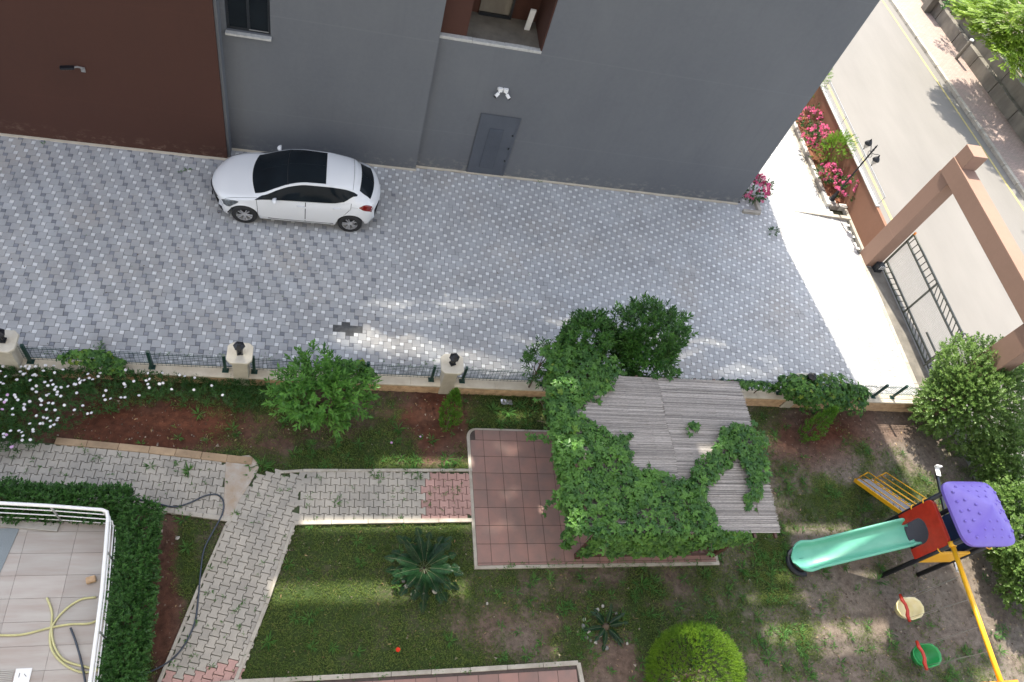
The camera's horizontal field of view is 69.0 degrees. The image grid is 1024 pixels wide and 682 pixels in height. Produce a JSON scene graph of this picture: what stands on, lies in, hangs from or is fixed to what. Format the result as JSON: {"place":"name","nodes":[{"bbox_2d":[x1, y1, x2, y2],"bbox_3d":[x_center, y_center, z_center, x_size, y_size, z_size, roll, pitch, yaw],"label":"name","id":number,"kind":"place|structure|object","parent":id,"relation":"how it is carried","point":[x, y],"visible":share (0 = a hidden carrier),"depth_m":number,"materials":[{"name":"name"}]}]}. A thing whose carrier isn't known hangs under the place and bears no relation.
{"place":"outdoors","nodes":[
{"label":"outdoors","id":0,"kind":"place"},
{"bbox_2d":[0,439,225,514],"bbox_3d":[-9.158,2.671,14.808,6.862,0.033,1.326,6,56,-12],"label":"path","id":1,"kind":"structure","parent":0,"point":[52,456],"depth_m":15.15,"materials":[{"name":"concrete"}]},
{"bbox_2d":[140,494,224,672],"bbox_3d":[-6.875,4.554,14.188,2.308,0.032,3.483,3,57,-14],"label":"garden hose","id":2,"kind":"object","parent":1,"relation":"on","point":[171,659],"visible":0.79,"depth_m":14.53,"materials":[{"name":"black rubber"}]},
{"bbox_2d":[6,443,699,681],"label":"joint weeds","id":3,"kind":"object","parent":1,"relation":"on","point":[191,467],"visible":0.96,"depth_m":15.38,"materials":[{"name":"green plant"}]},
{"bbox_2d":[0,128,917,394],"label":"parking court","id":4,"kind":"object","parent":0,"point":[799,269],"visible":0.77,"depth_m":19.74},
{"bbox_2d":[211,145,380,231],"bbox_3d":[-5.606,-4.123,19.477,4.280,1.462,2.086,3,57,-14],"label":"parked car","id":5,"kind":"object","parent":4,"relation":"on","point":[308,186],"visible":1,"depth_m":19.02,"materials":[{"name":"white paint"}]},
{"bbox_2d":[30,141,638,369],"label":"court weeds","id":6,"kind":"object","parent":4,"relation":"on","point":[101,345],"visible":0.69,"depth_m":17.85,"materials":[{"name":"green plant"}]},
{"bbox_2d":[0,133,737,204],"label":"wall foot strip","id":7,"kind":"object","parent":4,"relation":"on","point":[246,150],"depth_m":21.71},
{"bbox_2d":[554,306,616,372],"bbox_3d":[1.560,0.256,17.645,1.395,3.199,1.545,26,54,1],"label":"laurel tree","id":8,"kind":"object","parent":4,"relation":"on","point":[585,323],"visible":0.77,"depth_m":16.64,"materials":[{"name":"green plant"}]},
{"bbox_2d":[608,291,698,382],"bbox_3d":[3.067,0.394,17.651,2.173,3.758,2.390,3,57,-14],"label":"laurel tree","id":9,"kind":"object","parent":4,"relation":"on","point":[633,345],"visible":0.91,"depth_m":16.78,"materials":[{"name":"green plant"}]},
{"bbox_2d":[742,195,761,214],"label":"flowerbed kerb","id":10,"kind":"structure","parent":4,"relation":"on","point":[758,210],"depth_m":24.33,"materials":[{"name":"concrete"}]},
{"bbox_2d":[742,173,774,204],"bbox_3d":[8.071,-5.022,24.499,1.359,0.949,1.128,3,57,-14],"label":"rose bush","id":11,"kind":"object","parent":4,"relation":"on","point":[763,182],"visible":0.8,"depth_m":24.34,"materials":[{"name":"pink plant"}]},
{"bbox_2d":[792,109,847,210],"bbox_3d":[10.814,-7.747,27.562,0.820,0.209,7.610,3,57,-14],"label":"planter","id":12,"kind":"object","parent":4,"relation":"on","point":[828,189],"visible":0.52,"depth_m":26.44,"materials":[{"name":"white concrete"}]},
{"bbox_2d":[796,103,823,132],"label":"rose bush","id":13,"kind":"object","parent":12,"relation":"in","point":[810,109],"visible":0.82,"depth_m":27.14,"materials":[{"name":"pink plant"}]},
{"bbox_2d":[799,123,833,152],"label":"rose bush","id":14,"kind":"object","parent":12,"relation":"in","point":[820,134],"visible":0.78,"depth_m":26.41,"materials":[{"name":"pink plant"}]},
{"bbox_2d":[814,161,843,185],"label":"rose bush","id":15,"kind":"object","parent":12,"relation":"in","point":[829,166],"visible":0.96,"depth_m":25.63,"materials":[{"name":"pink plant"}]},
{"bbox_2d":[809,129,857,175],"bbox_3d":[11.235,-6.656,25.992,1.352,1.866,1.523,3,57,-14],"label":"bush","id":16,"kind":"object","parent":12,"relation":"in","point":[834,138],"visible":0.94,"depth_m":25.72,"materials":[{"name":"green plant"}]},
{"bbox_2d":[833,173,858,201],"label":"rose bush","id":17,"kind":"object","parent":12,"relation":"in","point":[842,181],"visible":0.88,"depth_m":25.26,"materials":[{"name":"pink plant"}]},
{"bbox_2d":[827,139,879,202],"bbox_3d":[11.263,-5.519,24.577,0.260,2.560,0.968,3,57,-14],"label":"lamp post","id":18,"kind":"object","parent":12,"relation":"on","point":[875,160],"visible":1,"depth_m":24.05,"materials":[{"name":"black metal"}]},
{"bbox_2d":[794,209,850,220],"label":"ramp kerb","id":19,"kind":"structure","parent":4,"relation":"on","point":[839,217],"depth_m":25.16,"materials":[{"name":"concrete"}]},
{"bbox_2d":[791,126,919,389],"bbox_3d":[10.967,-4.365,25.443,0.608,0.078,14.756,0,58,-17],"label":"court edge strip","id":20,"kind":"object","parent":4,"relation":"on","point":[883,308],"visible":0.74,"depth_m":23.59,"materials":[{"name":"concrete"}]},
{"bbox_2d":[868,267,928,389],"bbox_3d":[12.036,-0.405,23.113,0.510,0.042,4.700,3,57,-14],"label":"gate track strip","id":21,"kind":"object","parent":4,"relation":"on","point":[901,331],"visible":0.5,"depth_m":23.10,"materials":[{"name":"concrete"}]},
{"bbox_2d":[872,262,885,272],"bbox_3d":[11.930,-2.401,24.186,0.260,0.340,0.238,3,57,-14],"label":"gate motor","id":22,"kind":"object","parent":21,"relation":"on","point":[879,267],"visible":1,"depth_m":24.12,"materials":[{"name":"white paint"}]},
{"bbox_2d":[883,234,967,378],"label":"sliding gate","id":23,"kind":"structure","parent":21,"relation":"on","point":[948,328],"depth_m":22.72,"materials":[{"name":"grey metal"}]},
{"bbox_2d":[0,375,1023,681],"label":"garden ground","id":24,"kind":"structure","parent":0,"point":[824,453],"depth_m":16.50,"materials":[{"name":"soil"}]},
{"bbox_2d":[0,330,24,376],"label":"stone pillar","id":25,"kind":"structure","parent":24,"relation":"on","point":[10,354],"depth_m":15.08,"materials":[{"name":"beige stone"}]},
{"bbox_2d":[0,328,6,342],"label":"pillar lantern","id":26,"kind":"object","parent":25,"relation":"on","point":[3,338],"visible":1,"depth_m":14.74,"materials":[{"name":"black metal"}]},
{"bbox_2d":[0,475,139,526],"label":"hedge","id":27,"kind":"object","parent":24,"relation":"on","point":[12,490],"visible":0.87,"depth_m":13.73,"materials":[{"name":"green plant"}]},
{"bbox_2d":[95,495,167,681],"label":"hedge","id":28,"kind":"object","parent":24,"relation":"on","point":[113,662],"visible":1,"depth_m":13.19,"materials":[{"name":"green plant"}]},
{"bbox_2d":[0,364,267,452],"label":"daisy bed","id":29,"kind":"object","parent":24,"relation":"on","point":[54,372],"visible":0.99,"depth_m":15.47,"materials":[{"name":"green plant"}]},
{"bbox_2d":[54,437,252,464],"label":"sandstone kerb","id":30,"kind":"structure","parent":24,"relation":"on","point":[192,454],"depth_m":15.53,"materials":[{"name":"beige stone"}]},
{"bbox_2d":[133,502,230,521],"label":"kerb","id":31,"kind":"structure","parent":24,"relation":"on","point":[204,515],"depth_m":15.04,"materials":[{"name":"concrete"}]},
{"bbox_2d":[162,469,306,681],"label":"diagonal path","id":32,"kind":"structure","parent":24,"relation":"on","point":[246,539],"depth_m":14.56,"materials":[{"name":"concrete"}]},
{"bbox_2d":[157,519,231,681],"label":"diagonal kerb","id":33,"kind":"structure","parent":32,"relation":"on","point":[164,669],"depth_m":14.09,"materials":[{"name":"concrete"}]},
{"bbox_2d":[234,523,294,679],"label":"diagonal kerb","id":34,"kind":"structure","parent":32,"relation":"on","point":[257,626],"depth_m":14.43,"materials":[{"name":"concrete"}]},
{"bbox_2d":[226,342,253,385],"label":"stone pillar","id":35,"kind":"structure","parent":24,"relation":"on","point":[240,366],"depth_m":16.07,"materials":[{"name":"beige stone"}]},
{"bbox_2d":[233,341,244,355],"bbox_3d":[-5.800,0.137,15.838,0.241,0.430,0.241,-7,60,-20],"label":"pillar lantern","id":36,"kind":"object","parent":35,"relation":"on","point":[239,346],"visible":1,"depth_m":15.74,"materials":[{"name":"black metal"}]},
{"bbox_2d":[223,455,258,516],"bbox_3d":[-5.701,3.073,15.591,0.684,0.102,1.453,3,57,-14],"label":"mortar patch","id":37,"kind":"object","parent":24,"relation":"on","point":[236,486],"visible":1,"depth_m":15.60,"materials":[{"name":"beige concrete"}]},
{"bbox_2d":[259,338,382,443],"bbox_3d":[-4.100,1.176,15.986,2.607,2.204,1.899,3,57,-14],"label":"citrus bush","id":38,"kind":"object","parent":24,"relation":"on","point":[327,380],"visible":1,"depth_m":15.58,"materials":[{"name":"green plant"}]},
{"bbox_2d":[331,356,378,380],"bbox_3d":[-3.663,0.779,17.094,1.187,1.006,0.495,3,57,-14],"label":"fence creeper","id":39,"kind":"object","parent":24,"relation":"on","point":[362,366],"visible":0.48,"depth_m":16.83,"materials":[{"name":"green plant"}]},
{"bbox_2d":[280,469,471,473],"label":"kerb","id":40,"kind":"structure","parent":24,"relation":"on","point":[365,470],"depth_m":16.44,"materials":[{"name":"concrete"}]},
{"bbox_2d":[294,518,472,524],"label":"kerb","id":41,"kind":"structure","parent":24,"relation":"on","point":[383,521],"depth_m":15.88,"materials":[{"name":"concrete"}]},
{"bbox_2d":[296,473,470,519],"bbox_3d":[-2.733,3.407,16.272,3.826,0.072,1.169,3,57,-14],"label":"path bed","id":42,"kind":"object","parent":24,"relation":"on","point":[298,507],"visible":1,"depth_m":16.23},
{"bbox_2d":[295,471,471,522],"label":"path","id":43,"kind":"structure","parent":42,"relation":"on","point":[362,503],"depth_m":16.20,"materials":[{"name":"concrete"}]},
{"bbox_2d":[216,660,583,681],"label":"patio kerb","id":44,"kind":"structure","parent":24,"relation":"on","point":[442,671],"depth_m":14.42,"materials":[{"name":"concrete"}]},
{"bbox_2d":[385,527,463,612],"bbox_3d":[-1.781,4.673,15.369,1.524,0.546,1.654,-20,65,-27],"label":"cycad palm","id":45,"kind":"object","parent":24,"relation":"on","point":[409,566],"visible":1,"depth_m":15.24,"materials":[{"name":"green plant"}]},
{"bbox_2d":[300,665,578,681],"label":"patio bed","id":46,"kind":"object","parent":24,"relation":"on","point":[415,677],"visible":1,"depth_m":14.61,"materials":[{"name":"tile"}]},
{"bbox_2d":[365,669,577,681],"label":"patio tiles","id":47,"kind":"object","parent":46,"relation":"on","point":[561,676],"visible":1,"depth_m":14.81,"materials":[{"name":"pink tile"}]},
{"bbox_2d":[438,387,462,431],"bbox_3d":[-1.411,1.606,17.077,0.642,1.272,0.694,-16,63,-25],"label":"conifer","id":48,"kind":"object","parent":24,"relation":"on","point":[457,398],"visible":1,"depth_m":16.99,"materials":[{"name":"green plant"}]},
{"bbox_2d":[438,354,463,393],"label":"stone pillar","id":49,"kind":"structure","parent":24,"relation":"on","point":[449,374],"depth_m":17.23,"materials":[{"name":"beige stone"}]},
{"bbox_2d":[449,353,459,366],"bbox_3d":[-1.320,0.406,16.976,0.241,0.430,0.241,-18,64,-26],"label":"pillar lantern","id":50,"kind":"object","parent":49,"relation":"on","point":[454,358],"visible":1,"depth_m":16.88,"materials":[{"name":"black metal"}]},
{"bbox_2d":[2,384,1008,681],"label":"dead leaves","id":51,"kind":"object","parent":24,"relation":"on","point":[614,594],"visible":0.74,"depth_m":16.59,"materials":[{"name":"brown plant"}]},
{"bbox_2d":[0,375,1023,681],"bbox_3d":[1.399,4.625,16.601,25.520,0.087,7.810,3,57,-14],"label":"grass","id":52,"kind":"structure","parent":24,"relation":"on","point":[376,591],"depth_m":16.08,"materials":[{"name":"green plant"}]},
{"bbox_2d":[0,380,1023,681],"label":"weeds","id":53,"kind":"object","parent":24,"relation":"on","point":[744,572],"visible":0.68,"depth_m":16.62,"materials":[{"name":"green plant"}]},
{"bbox_2d":[2,381,1023,681],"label":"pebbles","id":54,"kind":"object","parent":24,"relation":"on","point":[614,583],"visible":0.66,"depth_m":17.08,"materials":[{"name":"grey stone"}]},
{"bbox_2d":[520,335,554,391],"bbox_3d":[0.606,0.770,17.674,1.232,2.147,1.238,3,57,-14],"label":"laurel bush","id":55,"kind":"object","parent":24,"relation":"on","point":[526,356],"visible":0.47,"depth_m":17.15,"materials":[{"name":"green plant"}]},
{"bbox_2d":[467,428,719,569],"bbox_3d":[1.856,3.636,17.442,5.790,0.095,3.320,3,57,-14],"label":"patio edge","id":56,"kind":"object","parent":24,"relation":"on","point":[487,567],"visible":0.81,"depth_m":16.61,"materials":[{"name":"concrete"}]},
{"bbox_2d":[470,430,715,565],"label":"patio tiles","id":57,"kind":"object","parent":56,"relation":"on","point":[510,461],"visible":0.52,"depth_m":16.85,"materials":[{"name":"red tile"}]},
{"bbox_2d":[569,373,779,558],"bbox_3d":[3.108,2.968,16.720,4.335,2.378,3.720,3,57,-14],"label":"pergola","id":58,"kind":"object","parent":57,"relation":"on","point":[654,417],"visible":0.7,"depth_m":15.99,"materials":[{"name":"grey wood"}]},
{"bbox_2d":[525,336,772,561],"bbox_3d":[2.441,3.047,16.344,5.830,2.693,4.489,26,54,1],"label":"climbing vine","id":59,"kind":"object","parent":58,"relation":"on","point":[562,401],"visible":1,"depth_m":15.13,"materials":[{"name":"green plant"}]},
{"bbox_2d":[582,604,627,650],"bbox_3d":[2.001,6.050,15.756,0.910,0.240,0.940,28,54,3],"label":"cycad palm","id":60,"kind":"object","parent":24,"relation":"on","point":[605,627],"visible":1,"depth_m":15.74,"materials":[{"name":"green plant"}]},
{"bbox_2d":[644,620,746,681],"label":"round thuja","id":61,"kind":"object","parent":24,"relation":"on","point":[692,627],"visible":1,"depth_m":14.95,"materials":[{"name":"green plant"}]},
{"bbox_2d":[780,373,813,407],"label":"stone pillar","id":62,"kind":"structure","parent":24,"relation":"on","point":[788,404],"depth_m":20.07,"materials":[{"name":"beige stone"}]},
{"bbox_2d":[726,372,871,417],"bbox_3d":[7.565,1.430,19.637,4.753,1.532,1.081,3,57,-14],"label":"fence creeper","id":63,"kind":"object","parent":24,"relation":"on","point":[834,393],"visible":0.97,"depth_m":19.39,"materials":[{"name":"green plant"}]},
{"bbox_2d":[798,405,838,443],"bbox_3d":[7.928,2.151,19.339,0.672,1.465,0.685,3,57,-14],"label":"conifer","id":64,"kind":"object","parent":24,"relation":"on","point":[833,410],"visible":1,"depth_m":19.34,"materials":[{"name":"green plant"}]},
{"bbox_2d":[785,472,1014,577],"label":"play tower","id":65,"kind":"structure","parent":24,"relation":"on","point":[925,531],"depth_m":17.28,"materials":[{"name":"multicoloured plastic"}]},
{"bbox_2d":[934,465,958,571],"bbox_3d":[10.929,4.583,18.997,0.292,0.789,2.801,16,54,-6],"label":"lamp post","id":66,"kind":"object","parent":24,"relation":"on","point":[937,472],"visible":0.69,"depth_m":19.30,"materials":[{"name":"white metal"}]},
{"bbox_2d":[907,331,1023,455],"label":"street tree","id":67,"kind":"object","parent":24,"relation":"on","point":[982,397],"visible":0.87,"depth_m":19.65,"materials":[{"name":"green plant"}]},
{"bbox_2d":[948,541,1017,681],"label":"swing set","id":68,"kind":"object","parent":24,"relation":"on","point":[991,655],"visible":1,"depth_m":15.34,"materials":[{"name":"yellow paint"}]},
{"bbox_2d":[894,576,968,621],"bbox_3d":[9.343,5.742,16.541,0.638,1.988,0.625,3,57,-14],"label":"swing","id":69,"kind":"object","parent":68,"relation":"hanging from","point":[908,608],"visible":1,"depth_m":17.21,"materials":[{"name":"beige plastic"}]},
{"bbox_2d":[910,627,984,669],"bbox_3d":[9.430,6.600,15.997,0.638,1.988,0.625,3,57,-14],"label":"swing","id":70,"kind":"object","parent":68,"relation":"hanging from","point":[926,656],"visible":1,"depth_m":16.66,"materials":[{"name":"green plastic"}]},
{"bbox_2d":[962,427,1023,487],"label":"sunlit bush","id":71,"kind":"object","parent":24,"relation":"on","point":[996,462],"visible":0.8,"depth_m":19.53,"materials":[{"name":"green plant"}]},
{"bbox_2d":[978,470,1023,523],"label":"sunlit bush","id":72,"kind":"object","parent":24,"relation":"on","point":[1012,492],"visible":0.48,"depth_m":18.70,"materials":[{"name":"green plant"}]},
{"bbox_2d":[982,513,1023,585],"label":"sunlit bush","id":73,"kind":"object","parent":24,"relation":"on","point":[997,555],"visible":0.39,"depth_m":18.00,"materials":[{"name":"green plant"}]},
{"bbox_2d":[991,549,1023,618],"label":"sunlit bush","id":74,"kind":"object","parent":24,"relation":"on","point":[1016,570],"visible":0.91,"depth_m":17.94,"materials":[{"name":"green plant"}]},
{"bbox_2d":[830,210,926,371],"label":"ground","id":75,"kind":"structure","parent":0,"point":[837,212],"depth_m":25.66,"materials":[{"name":"grey concrete"}]},
{"bbox_2d":[0,520,116,681],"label":"terrace","id":76,"kind":"structure","parent":75,"relation":"on","point":[39,567],"depth_m":13.18,"materials":[{"name":"tile"}]},
{"bbox_2d":[0,528,18,571],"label":"floor mat","id":77,"kind":"object","parent":76,"relation":"on","point":[8,536],"visible":1,"depth_m":13.49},
{"bbox_2d":[0,668,31,681],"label":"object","id":78,"kind":"object","parent":76,"relation":"on","point":[22,674],"visible":1,"depth_m":12.44,"materials":[{"name":"white paint"}]},
{"bbox_2d":[0,518,59,531],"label":"plank","id":79,"kind":"object","parent":76,"relation":"on","point":[29,525],"visible":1,"depth_m":13.70,"materials":[{"name":"white wood"}]},
{"bbox_2d":[0,619,100,636],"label":"garden hose","id":80,"kind":"object","parent":76,"relation":"on","point":[47,628],"visible":0.88,"depth_m":12.89,"materials":[{"name":"yellow rubber"}]},
{"bbox_2d":[0,501,115,681],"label":"terrace railing","id":81,"kind":"object","parent":76,"relation":"on","point":[104,571],"visible":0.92,"depth_m":13.07,"materials":[{"name":"white metal"}]},
{"bbox_2d":[46,597,97,669],"bbox_3d":[-7.765,5.160,12.868,1.615,0.039,0.360,44,57,14],"label":"garden hose","id":82,"kind":"object","parent":76,"relation":"on","point":[54,645],"visible":0.88,"depth_m":12.78,"materials":[{"name":"yellow rubber"}]},
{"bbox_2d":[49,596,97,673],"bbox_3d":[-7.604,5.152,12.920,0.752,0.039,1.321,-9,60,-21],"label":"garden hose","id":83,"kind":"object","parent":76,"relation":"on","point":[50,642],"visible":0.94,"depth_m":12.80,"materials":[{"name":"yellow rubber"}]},
{"bbox_2d":[69,627,85,681],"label":"garden hose","id":84,"kind":"object","parent":76,"relation":"on","point":[78,651],"visible":1,"depth_m":12.78,"materials":[{"name":"black rubber"}]},
{"bbox_2d":[86,575,95,583],"bbox_3d":[-7.605,4.311,13.453,0.160,0.080,0.120,-12,62,-23],"label":"stone block","id":85,"kind":"object","parent":76,"relation":"on","point":[90,579],"depth_m":13.42,"materials":[{"name":"stone"}]},
{"bbox_2d":[0,0,879,202],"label":"apartment building","id":86,"kind":"structure","parent":75,"relation":"on","point":[706,99],"depth_m":19.19,"materials":[{"name":"grey paint"}]},
{"bbox_2d":[59,65,85,72],"bbox_3d":[-10.253,-6.312,17.413,0.546,0.302,0.217,-30,70,-31],"label":"wall lamp","id":87,"kind":"object","parent":86,"relation":"attached to","point":[66,67],"visible":1,"depth_m":17.25,"materials":[{"name":"black metal"}]},
{"bbox_2d":[225,0,271,41],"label":"window","id":88,"kind":"structure","parent":86,"relation":"in","point":[246,15],"depth_m":17.43,"materials":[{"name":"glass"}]},
{"bbox_2d":[466,113,520,175],"bbox_3d":[-0.551,-5.616,21.452,1.140,2.222,0.060,3,57,-14],"label":"utility door","id":89,"kind":"structure","parent":86,"relation":"in","point":[495,135],"depth_m":21.39,"materials":[{"name":"grey metal"}]},
{"bbox_2d":[479,0,515,19],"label":"balcony door","id":90,"kind":"structure","parent":86,"relation":"in","point":[503,9],"depth_m":19.16,"materials":[{"name":"glass"}]},
{"bbox_2d":[493,87,510,100],"bbox_3d":[-0.248,-6.573,19.812,0.495,0.241,0.241,3,57,-14],"label":"security camera","id":91,"kind":"object","parent":86,"relation":"attached to","point":[501,89],"visible":1,"depth_m":19.77,"materials":[{"name":"white paint"}]},
{"bbox_2d":[524,9,535,29],"bbox_3d":[0.466,-8.223,19.059,0.140,0.658,0.167,3,57,-14],"label":"board","id":92,"kind":"object","parent":86,"relation":"on","point":[529,21],"visible":1,"depth_m":19.02,"materials":[{"name":"white paint"}]},
{"bbox_2d":[0,357,936,412],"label":"garden wall","id":93,"kind":"structure","parent":75,"relation":"on","point":[881,402],"depth_m":17.70,"materials":[{"name":"concrete"}]},
{"bbox_2d":[17,344,921,398],"bbox_3d":[-2.451,0.661,17.218,28.806,0.845,0.120,3,57,-14],"label":"fence","id":94,"kind":"object","parent":93,"relation":"on","point":[152,366],"visible":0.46,"depth_m":16.82,"materials":[{"name":"green paint"}]},
{"bbox_2d":[55,348,134,376],"bbox_3d":[-8.779,0.509,15.737,1.447,1.059,0.494,3,57,-14],"label":"fence creeper","id":95,"kind":"object","parent":94,"relation":"attached to","point":[104,360],"visible":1,"depth_m":15.48,"materials":[{"name":"green plant"}]},
{"bbox_2d":[804,83,886,251],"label":"boundary wall","id":96,"kind":"structure","parent":75,"relation":"on","point":[867,223],"depth_m":25.32,"materials":[{"name":"paint"}]},
{"bbox_2d":[824,80,885,203],"bbox_3d":[11.739,-6.958,25.645,0.018,0.354,5.738,3,57,-14],"label":"wall railing","id":97,"kind":"object","parent":96,"relation":"on","point":[857,143],"depth_m":25.40,"materials":[{"name":"white metal"}]},
{"bbox_2d":[860,144,1023,415],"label":"entrance portal","id":98,"kind":"object","parent":75,"relation":"on","point":[956,176],"visible":0.83,"depth_m":20.45,"materials":[{"name":"brown paint"}]},
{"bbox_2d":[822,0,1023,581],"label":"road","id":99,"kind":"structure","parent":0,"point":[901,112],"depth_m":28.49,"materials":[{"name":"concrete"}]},
{"bbox_2d":[827,0,1023,219],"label":"road edge line","id":100,"kind":"object","parent":99,"relation":"on","point":[879,193],"visible":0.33,"depth_m":29.48,"materials":[{"name":"paint"}]},
{"bbox_2d":[889,0,1023,197],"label":"road kerb","id":101,"kind":"structure","parent":99,"relation":"on","point":[975,123],"depth_m":31.48,"materials":[{"name":"concrete"}]},
{"bbox_2d":[895,0,1023,187],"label":"sidewalk","id":102,"kind":"structure","parent":0,"point":[1005,139],"depth_m":32.31,"materials":[{"name":"beige concrete"}]},
{"bbox_2d":[921,0,938,12],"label":"gate pier","id":103,"kind":"structure","parent":102,"relation":"on","point":[927,6],"depth_m":35.05,"materials":[{"name":"concrete"}]},
{"bbox_2d":[955,38,973,59],"bbox_3d":[20.074,-12.954,33.067,0.188,1.000,0.188,3,57,-14],"label":"concrete bollard","id":104,"kind":"object","parent":102,"relation":"on","point":[964,48],"visible":1,"depth_m":33.00,"materials":[{"name":"white paint"}]},
{"bbox_2d":[921,0,1023,142],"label":"retaining wall","id":105,"kind":"structure","parent":102,"relation":"on","point":[1004,91],"depth_m":32.49,"materials":[{"name":"concrete"}]},
{"bbox_2d":[977,0,1023,79],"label":"raised ground","id":106,"kind":"structure","parent":0,"point":[1013,32],"depth_m":34.29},
{"bbox_2d":[946,0,1023,82],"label":"feathery tree","id":107,"kind":"object","parent":106,"relation":"on","point":[1009,39],"visible":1,"depth_m":28.95,"materials":[{"name":"green plant"}]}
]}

